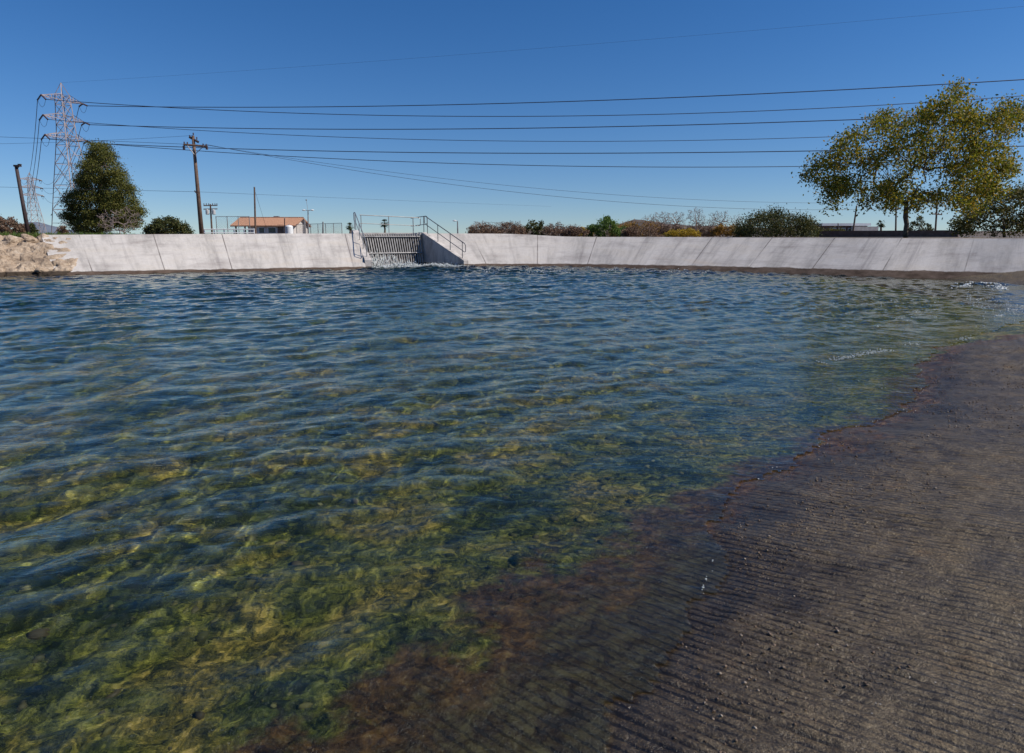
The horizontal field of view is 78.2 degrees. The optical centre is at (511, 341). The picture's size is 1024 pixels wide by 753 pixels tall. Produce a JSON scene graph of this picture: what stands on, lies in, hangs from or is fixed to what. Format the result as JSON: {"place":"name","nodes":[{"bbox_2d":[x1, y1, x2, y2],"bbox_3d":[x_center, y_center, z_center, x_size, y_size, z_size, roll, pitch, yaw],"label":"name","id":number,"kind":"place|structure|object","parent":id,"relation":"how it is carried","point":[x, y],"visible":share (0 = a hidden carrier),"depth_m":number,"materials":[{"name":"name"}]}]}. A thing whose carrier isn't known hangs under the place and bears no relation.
{"place":"outdoors","nodes":[
{"label":"outdoors","id":0,"kind":"place"},
{"bbox_2d":[0,230,126,236],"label":"grass","id":1,"kind":"structure","parent":0,"point":[29,233],"depth_m":32.81,"materials":[{"name":"green plant"}]},
{"bbox_2d":[18,222,118,234],"bbox_3d":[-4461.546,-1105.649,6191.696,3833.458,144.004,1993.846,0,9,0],"label":"hill","id":2,"kind":"structure","parent":0,"point":[47,227],"depth_m":5644.67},
{"bbox_2d":[0,264,1023,752],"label":"water","id":3,"kind":"structure","parent":0,"point":[424,510],"depth_m":4.78,"materials":[{"name":"liquid"}]},
{"bbox_2d":[372,260,705,272],"bbox_3d":[1.514,-4.215,35.193,19.532,0.549,8.473,0,9,0],"label":"foam","id":4,"kind":"object","parent":3,"relation":"on","point":[400,264],"visible":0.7,"depth_m":36.64,"materials":[{"name":"white liquid"}]},
{"bbox_2d":[702,281,1023,593],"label":"foam","id":5,"kind":"object","parent":3,"relation":"on","point":[997,286],"visible":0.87,"depth_m":16.45,"materials":[{"name":"white liquid"}]},
{"bbox_2d":[0,0,1023,233],"label":"sky","id":6,"kind":"structure","parent":0,"point":[45,44],"materials":[{"name":"blue"}]},
{"bbox_2d":[467,219,797,235],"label":"hill","id":7,"kind":"structure","parent":0,"point":[641,221],"depth_m":434.71,"materials":[{"name":"brown soil"}]},
{"bbox_2d":[569,236,1023,752],"bbox_3d":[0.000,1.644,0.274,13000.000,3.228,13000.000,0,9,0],"label":"ground","id":8,"kind":"structure","parent":0,"point":[941,586],"depth_m":3.03,"materials":[{"name":"grey concrete"}]},
{"bbox_2d":[0,214,25,234],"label":"bush","id":9,"kind":"object","parent":8,"relation":"on","point":[12,223],"visible":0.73,"depth_m":62.15,"materials":[{"name":"brown plant"}]},
{"bbox_2d":[13,164,29,233],"bbox_3d":[-29.420,-8.352,37.912,0.452,4.508,0.240,0,9,0],"label":"utility pole","id":10,"kind":"object","parent":8,"relation":"on","point":[25,218],"visible":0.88,"depth_m":37.81,"materials":[{"name":"paint"}]},
{"bbox_2d":[20,174,46,232],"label":"lattice tower","id":11,"kind":"structure","parent":8,"relation":"on","point":[29,187],"depth_m":396.83,"materials":[{"name":"metal"}]},
{"bbox_2d":[29,223,38,235],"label":"bush","id":12,"kind":"object","parent":8,"relation":"on","point":[32,227],"visible":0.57,"depth_m":90.63,"materials":[{"name":"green plant"}]},
{"bbox_2d":[0,233,81,276],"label":"rocky bank","id":13,"kind":"structure","parent":8,"relation":"on","point":[29,252],"depth_m":30.16,"materials":[{"name":"beige stone"}]},
{"bbox_2d":[0,254,10,259],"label":"boulder","id":14,"kind":"object","parent":13,"relation":"on","point":[6,257],"visible":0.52,"depth_m":29.82,"materials":[{"name":"beige stone"}]},
{"bbox_2d":[2,235,22,245],"bbox_3d":[-24.880,-5.018,31.331,0.789,0.603,1.205,4,22,6],"label":"boulder","id":15,"kind":"object","parent":13,"relation":"on","point":[8,240],"visible":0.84,"depth_m":30.99,"materials":[{"name":"beige stone"}]},
{"bbox_2d":[11,247,22,250],"bbox_3d":[-24.012,-4.391,30.780,0.424,0.412,0.748,9,14,4],"label":"boulder","id":16,"kind":"object","parent":13,"relation":"on","point":[17,248],"visible":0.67,"depth_m":30.57,"materials":[{"name":"beige stone"}]},
{"bbox_2d":[16,265,24,272],"bbox_3d":[-22.834,-3.294,29.447,0.717,0.564,1.085,7,22,20],"label":"boulder","id":17,"kind":"object","parent":13,"relation":"on","point":[21,269],"visible":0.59,"depth_m":29.23,"materials":[{"name":"beige stone"}]},
{"bbox_2d":[24,236,38,242],"bbox_3d":[-24.096,-5.068,31.583,0.571,0.399,0.876,0,6,-19],"label":"boulder","id":18,"kind":"object","parent":13,"relation":"on","point":[31,239],"visible":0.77,"depth_m":31.34,"materials":[{"name":"beige stone"}]},
{"bbox_2d":[34,266,52,273],"bbox_3d":[-21.970,-3.302,29.777,0.524,0.451,1.084,17,4,17],"label":"boulder","id":19,"kind":"object","parent":13,"relation":"on","point":[37,270],"visible":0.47,"depth_m":29.38,"materials":[{"name":"beige stone"}]},
{"bbox_2d":[43,254,65,259],"bbox_3d":[-22.342,-4.019,30.783,1.106,0.558,0.712,-9,13,-42],"label":"boulder","id":20,"kind":"object","parent":13,"relation":"on","point":[53,257],"visible":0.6,"depth_m":30.57,"materials":[{"name":"beige stone"}]},
{"bbox_2d":[56,225,68,234],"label":"bush","id":21,"kind":"object","parent":8,"relation":"on","point":[63,230],"visible":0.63,"depth_m":96.61,"materials":[{"name":"brown plant"}]},
{"bbox_2d":[37,83,95,233],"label":"lattice tower","id":22,"kind":"structure","parent":8,"relation":"on","point":[65,125],"depth_m":161.46,"materials":[{"name":"metal"}]},
{"bbox_2d":[26,101,37,182],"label":"power line","id":23,"kind":"object","parent":22,"relation":"attached to","point":[34,138],"visible":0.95,"depth_m":188.76,"materials":[{"name":"black metal"}]},
{"bbox_2d":[26,120,39,193],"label":"power line","id":24,"kind":"object","parent":22,"relation":"hanging from","point":[36,152],"visible":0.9,"depth_m":185.93,"materials":[{"name":"black metal"}]},
{"bbox_2d":[27,140,41,203],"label":"power line","id":25,"kind":"object","parent":22,"relation":"attached to","point":[37,170],"visible":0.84,"depth_m":184.84,"materials":[{"name":"black metal"}]},
{"bbox_2d":[43,126,81,193],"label":"power line","id":26,"kind":"object","parent":22,"relation":"attached to","point":[69,164],"visible":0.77,"depth_m":212.97,"materials":[{"name":"black metal"}]},
{"bbox_2d":[46,95,1023,116],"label":"power line","id":27,"kind":"object","parent":22,"relation":"attached to","point":[517,116],"visible":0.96,"depth_m":146.00,"materials":[{"name":"black metal"}]},
{"bbox_2d":[48,119,1021,141],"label":"power line","id":28,"kind":"object","parent":22,"relation":"attached to","point":[460,140],"visible":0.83,"depth_m":147.74,"materials":[{"name":"black metal"}]},
{"bbox_2d":[51,139,1023,166],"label":"power line","id":29,"kind":"object","parent":22,"relation":"attached to","point":[450,163],"visible":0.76,"depth_m":149.31,"materials":[{"name":"black metal"}]},
{"bbox_2d":[63,6,1022,82],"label":"power line","id":30,"kind":"object","parent":22,"relation":"attached to","point":[574,45],"visible":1,"depth_m":128.30,"materials":[{"name":"black metal"}]},
{"bbox_2d":[89,112,1017,129],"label":"power line","id":31,"kind":"object","parent":22,"relation":"attached to","point":[515,128],"visible":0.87,"depth_m":138.44,"materials":[{"name":"black metal"}]},
{"bbox_2d":[87,79,1023,107],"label":"power line","id":32,"kind":"object","parent":22,"relation":"attached to","point":[593,100],"visible":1,"depth_m":132.97,"materials":[{"name":"black metal"}]},
{"bbox_2d":[117,144,1023,153],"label":"power line","id":33,"kind":"object","parent":22,"relation":"attached to","point":[515,153],"visible":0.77,"depth_m":139.15,"materials":[{"name":"black metal"}]},
{"bbox_2d":[51,138,150,233],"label":"tree","id":34,"kind":"object","parent":8,"relation":"on","point":[95,166],"visible":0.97,"depth_m":72.05,"materials":[{"name":"green plant"}]},
{"bbox_2d":[97,207,144,233],"bbox_3d":[-37.654,-11.501,60.496,6.503,2.966,3.600,6,11,32],"label":"bare shrub","id":35,"kind":"object","parent":8,"relation":"on","point":[112,222],"visible":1,"depth_m":60.39,"materials":[{"name":"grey plant"}]},
{"bbox_2d":[141,215,194,233],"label":"bush","id":36,"kind":"object","parent":8,"relation":"on","point":[167,225],"visible":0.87,"depth_m":69.32,"materials":[{"name":"green plant"}]},
{"bbox_2d":[183,133,207,233],"bbox_3d":[-26.123,-12.854,52.642,2.025,8.791,0.609,0,9,0],"label":"utility pole","id":37,"kind":"object","parent":8,"relation":"on","point":[198,198],"visible":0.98,"depth_m":52.51,"materials":[{"name":"brown wood"}]},
{"bbox_2d":[12,137,172,143],"bbox_3d":[-50.002,-18.443,56.691,47.021,2.763,0.028,2,10,12],"label":"service wire","id":38,"kind":"object","parent":37,"relation":"attached to","point":[93,140],"visible":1,"depth_m":53.68,"materials":[{"name":"black metal"}]},
{"bbox_2d":[7,135,192,143],"bbox_3d":[-49.695,-18.241,56.725,47.989,1.242,0.020,2,10,12],"label":"service wire","id":39,"kind":"object","parent":37,"relation":"attached to","point":[100,140],"visible":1,"depth_m":53.94,"materials":[{"name":"black metal"}]},
{"bbox_2d":[14,187,190,191],"bbox_3d":[-50.051,-14.234,57.394,48.722,1.885,0.024,2,10,12],"label":"service wire","id":40,"kind":"object","parent":37,"relation":"attached to","point":[103,189],"visible":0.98,"depth_m":54.43,"materials":[{"name":"black metal"}]},
{"bbox_2d":[211,192,527,205],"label":"service wire","id":41,"kind":"object","parent":37,"relation":"attached to","point":[350,198],"visible":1,"depth_m":68.99,"materials":[{"name":"black metal"}]},
{"bbox_2d":[208,145,880,202],"bbox_3d":[18.405,-15.998,62.714,90.236,4.031,0.024,-2,10,-13],"label":"service wire","id":42,"kind":"object","parent":37,"relation":"attached to","point":[508,185],"visible":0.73,"depth_m":58.37,"materials":[{"name":"black metal"}]},
{"bbox_2d":[211,145,964,209],"bbox_3d":[18.049,-15.530,62.169,88.756,4.778,0.028,-2,10,-13],"label":"service wire","id":43,"kind":"object","parent":37,"relation":"attached to","point":[519,192],"visible":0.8,"depth_m":58.37,"materials":[{"name":"black metal"}]},
{"bbox_2d":[42,233,365,274],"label":"concrete bank","id":44,"kind":"structure","parent":8,"relation":"on","point":[135,253],"depth_m":33.27,"materials":[{"name":"grey concrete"}]},
{"bbox_2d":[203,203,217,233],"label":"transformer pole","id":45,"kind":"object","parent":8,"relation":"on","point":[213,212],"visible":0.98,"depth_m":110.63,"materials":[{"name":"grey wood"}]},
{"bbox_2d":[204,229,254,233],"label":"rail fence","id":46,"kind":"object","parent":8,"relation":"on","point":[224,232],"visible":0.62,"depth_m":67.83,"materials":[{"name":"white paint"}]},
{"bbox_2d":[215,216,250,233],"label":"chain link fence","id":47,"kind":"object","parent":8,"relation":"on","point":[233,223],"visible":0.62,"depth_m":79.81,"materials":[{"name":"metal"}]},
{"bbox_2d":[253,187,265,233],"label":"wooden pole","id":48,"kind":"object","parent":8,"relation":"on","point":[255,211],"visible":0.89,"depth_m":72.34,"materials":[{"name":"brown wood"}]},
{"bbox_2d":[230,216,309,233],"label":"tiled roof building","id":49,"kind":"structure","parent":8,"relation":"on","point":[274,224],"depth_m":112.42,"materials":[{"name":"paint"}]},
{"bbox_2d":[258,227,264,232],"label":"window","id":50,"kind":"structure","parent":49,"relation":"in","point":[261,229],"depth_m":111.45,"materials":[{"name":"glass"}]},
{"bbox_2d":[268,227,275,232],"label":"window","id":51,"kind":"structure","parent":49,"relation":"in","point":[270,229],"depth_m":111.46,"materials":[{"name":"glass"}]},
{"bbox_2d":[278,227,283,233],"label":"door","id":52,"kind":"structure","parent":49,"relation":"in","point":[280,229],"depth_m":111.45,"materials":[{"name":"metal"}]},
{"bbox_2d":[285,224,292,233],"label":"storage tank","id":53,"kind":"object","parent":8,"relation":"on","point":[288,229],"visible":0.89,"depth_m":101.31,"materials":[{"name":"white paint"}]},
{"bbox_2d":[302,199,313,233],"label":"utility pole","id":54,"kind":"object","parent":8,"relation":"on","point":[308,215],"visible":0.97,"depth_m":108.51,"materials":[{"name":"metal"}]},
{"bbox_2d":[296,223,341,233],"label":"chain link fence","id":55,"kind":"object","parent":8,"relation":"on","point":[325,224],"visible":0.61,"depth_m":91.93,"materials":[{"name":"metal"}]},
{"bbox_2d":[345,222,353,233],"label":"palm tree","id":56,"kind":"object","parent":8,"relation":"on","point":[350,227],"visible":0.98,"depth_m":121.02,"materials":[{"name":"green plant"}]},
{"bbox_2d":[380,219,387,232],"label":"palm tree","id":57,"kind":"object","parent":8,"relation":"on","point":[384,226],"visible":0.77,"depth_m":145.00,"materials":[{"name":"green plant"}]},
{"bbox_2d":[350,230,467,266],"bbox_3d":[-6.932,-5.366,39.506,6.262,3.180,6.866,-5,11,-26],"label":"outlet structure","id":58,"kind":"object","parent":8,"relation":"on","point":[434,250],"visible":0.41,"depth_m":40.22,"materials":[{"name":"concrete"}]},
{"bbox_2d":[353,212,367,256],"bbox_3d":[-8.944,-6.275,37.157,0.054,2.800,4.446,-4,10,-22],"label":"railing","id":59,"kind":"object","parent":58,"relation":"on","point":[355,224],"visible":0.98,"depth_m":37.35,"materials":[{"name":"grey metal"}]},
{"bbox_2d":[360,215,420,232],"bbox_3d":[-7.659,-7.417,39.906,3.963,1.151,0.054,-5,11,-28],"label":"railing","id":60,"kind":"object","parent":58,"relation":"on","point":[361,223],"visible":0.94,"depth_m":39.84,"materials":[{"name":"grey metal"}]},
{"bbox_2d":[361,233,423,265],"bbox_3d":[-7.651,-5.528,39.504,1.663,2.500,4.192,9,13,43],"label":"trash rack","id":61,"kind":"object","parent":58,"relation":"attached to","point":[394,252],"visible":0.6,"depth_m":39.46,"materials":[{"name":"grey metal"}]},
{"bbox_2d":[370,249,415,265],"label":"waterfall","id":62,"kind":"structure","parent":58,"relation":"on","point":[382,260],"depth_m":38.78,"materials":[{"name":"white liquid"}]},
{"bbox_2d":[411,216,426,229],"bbox_3d":[-6.012,-7.542,40.765,0.054,1.128,1.803,-9,13,-43],"label":"railing","id":63,"kind":"object","parent":58,"relation":"on","point":[423,224],"visible":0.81,"depth_m":40.37,"materials":[{"name":"metal"}]},
{"bbox_2d":[424,217,465,257],"bbox_3d":[-4.209,-6.509,39.200,0.054,2.647,4.248,-9,13,-42],"label":"railing","id":64,"kind":"object","parent":58,"relation":"on","point":[444,237],"visible":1,"depth_m":38.97,"materials":[{"name":"metal"}]},
{"bbox_2d":[471,220,490,227],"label":"bare tree","id":65,"kind":"object","parent":8,"relation":"on","point":[480,223],"visible":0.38,"depth_m":93.90,"materials":[{"name":"brown plant"}]},
{"bbox_2d":[465,223,501,233],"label":"brown shrub","id":66,"kind":"object","parent":8,"relation":"on","point":[485,230],"visible":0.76,"depth_m":86.31,"materials":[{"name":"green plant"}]},
{"bbox_2d":[492,221,512,230],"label":"bare tree","id":67,"kind":"object","parent":8,"relation":"on","point":[501,226],"visible":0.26,"depth_m":98.62,"materials":[{"name":"brown plant"}]},
{"bbox_2d":[493,220,529,233],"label":"brown shrub","id":68,"kind":"object","parent":8,"relation":"on","point":[514,230],"visible":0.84,"depth_m":90.43,"materials":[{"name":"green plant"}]},
{"bbox_2d":[523,220,545,235],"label":"spiky shrub","id":69,"kind":"object","parent":8,"relation":"on","point":[532,227],"visible":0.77,"depth_m":96.39,"materials":[{"name":"green plant"}]},
{"bbox_2d":[539,222,575,236],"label":"brown shrub","id":70,"kind":"object","parent":8,"relation":"on","point":[547,230],"visible":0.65,"depth_m":94.23,"materials":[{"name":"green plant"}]},
{"bbox_2d":[560,225,590,236],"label":"brown shrub","id":71,"kind":"object","parent":8,"relation":"on","point":[573,231],"visible":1,"depth_m":86.73,"materials":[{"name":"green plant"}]},
{"bbox_2d":[584,215,628,236],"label":"green tree","id":72,"kind":"object","parent":8,"relation":"on","point":[603,225],"visible":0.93,"depth_m":93.16,"materials":[{"name":"green plant"}]},
{"bbox_2d":[607,219,664,236],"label":"tree","id":73,"kind":"object","parent":8,"relation":"on","point":[631,224],"visible":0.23,"depth_m":104.91,"materials":[{"name":"brown plant"}]},
{"bbox_2d":[621,224,661,236],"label":"brown shrub","id":74,"kind":"object","parent":8,"relation":"on","point":[633,230],"visible":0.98,"depth_m":86.65,"materials":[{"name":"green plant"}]},
{"bbox_2d":[641,214,655,236],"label":"bare tree","id":75,"kind":"object","parent":8,"relation":"on","point":[649,224],"visible":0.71,"depth_m":101.65,"materials":[{"name":"brown plant"}]},
{"bbox_2d":[652,212,671,235],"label":"bare tree","id":76,"kind":"object","parent":8,"relation":"on","point":[664,221],"visible":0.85,"depth_m":94.33,"materials":[{"name":"brown plant"}]},
{"bbox_2d":[658,222,683,236],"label":"brown shrub","id":77,"kind":"object","parent":8,"relation":"on","point":[664,229],"visible":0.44,"depth_m":90.45,"materials":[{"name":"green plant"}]},
{"bbox_2d":[666,213,686,226],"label":"bare tree","id":78,"kind":"object","parent":8,"relation":"on","point":[676,223],"visible":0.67,"depth_m":96.55,"materials":[{"name":"brown plant"}]},
{"bbox_2d":[661,227,700,236],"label":"bush","id":79,"kind":"object","parent":8,"relation":"on","point":[686,233],"visible":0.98,"depth_m":71.88,"materials":[{"name":"yellow plant"}]},
{"bbox_2d":[687,207,704,231],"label":"bare tree","id":80,"kind":"object","parent":8,"relation":"on","point":[689,217],"visible":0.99,"depth_m":91.95,"materials":[{"name":"brown plant"}]},
{"bbox_2d":[687,224,714,236],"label":"brown shrub","id":81,"kind":"object","parent":8,"relation":"on","point":[703,231],"visible":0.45,"depth_m":93.88,"materials":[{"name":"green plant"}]},
{"bbox_2d":[709,210,732,236],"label":"bare tree","id":82,"kind":"object","parent":8,"relation":"on","point":[719,221],"visible":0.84,"depth_m":91.60,"materials":[{"name":"brown plant"}]},
{"bbox_2d":[708,223,742,236],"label":"bush","id":83,"kind":"object","parent":8,"relation":"on","point":[720,229],"visible":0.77,"depth_m":88.93,"materials":[{"name":"brown plant"}]},
{"bbox_2d":[428,233,1023,278],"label":"concrete bank","id":84,"kind":"structure","parent":8,"relation":"on","point":[941,258],"depth_m":33.32,"materials":[{"name":"grey concrete"}]},
{"bbox_2d":[729,203,826,236],"bbox_3d":[26.507,-11.684,63.148,10.392,4.242,8.781,0,9,0],"label":"bush","id":85,"kind":"object","parent":8,"relation":"on","point":[803,226],"visible":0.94,"depth_m":61.43,"materials":[{"name":"green plant"}]},
{"bbox_2d":[813,227,846,236],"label":"bush","id":86,"kind":"object","parent":8,"relation":"on","point":[838,229],"visible":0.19,"depth_m":84.04,"materials":[{"name":"green plant"}]},
{"bbox_2d":[852,205,856,230],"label":"wooden pole","id":87,"kind":"object","parent":8,"relation":"on","point":[854,220],"visible":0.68,"depth_m":74.90,"materials":[{"name":"brown wood"}]},
{"bbox_2d":[877,220,885,230],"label":"palm tree","id":88,"kind":"object","parent":8,"relation":"on","point":[880,225],"visible":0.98,"depth_m":126.87,"materials":[{"name":"green plant"}]},
{"bbox_2d":[819,230,958,236],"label":"wall","id":89,"kind":"structure","parent":8,"relation":"on","point":[923,233],"depth_m":62.18,"materials":[{"name":"grey concrete"}]},
{"bbox_2d":[895,207,896,229],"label":"wooden pole","id":90,"kind":"object","parent":8,"relation":"on","point":[896,219],"visible":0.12,"depth_m":79.73,"materials":[{"name":"grey wood"}]},
{"bbox_2d":[791,74,1023,237],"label":"plane tree","id":91,"kind":"object","parent":8,"relation":"on","point":[984,185],"visible":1,"depth_m":35.87,"materials":[{"name":"green plant"}]},
{"bbox_2d":[908,215,934,229],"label":"evergreen","id":92,"kind":"object","parent":8,"relation":"on","point":[914,223],"visible":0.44,"depth_m":67.45,"materials":[{"name":"green plant"}]},
{"bbox_2d":[932,189,941,229],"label":"wooden pole","id":93,"kind":"object","parent":8,"relation":"on","point":[935,214],"visible":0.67,"depth_m":89.22,"materials":[{"name":"grey wood"}]},
{"bbox_2d":[945,181,1023,237],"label":"leafy thicket","id":94,"kind":"object","parent":8,"relation":"on","point":[970,226],"visible":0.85,"depth_m":43.53,"materials":[{"name":"green plant"}]},
{"bbox_2d":[804,223,878,236],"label":"flat roof building","id":95,"kind":"structure","parent":0,"point":[858,226],"depth_m":114.59,"materials":[{"name":"white paint"}]},
{"bbox_2d":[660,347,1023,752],"bbox_3d":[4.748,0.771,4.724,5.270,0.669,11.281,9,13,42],"label":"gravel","id":96,"kind":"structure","parent":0,"point":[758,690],"depth_m":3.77,"materials":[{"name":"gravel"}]},
{"bbox_2d":[959,231,1023,235],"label":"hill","id":97,"kind":"structure","parent":0,"point":[987,234],"depth_m":304.19,"materials":[{"name":"green plant"}]}
]}

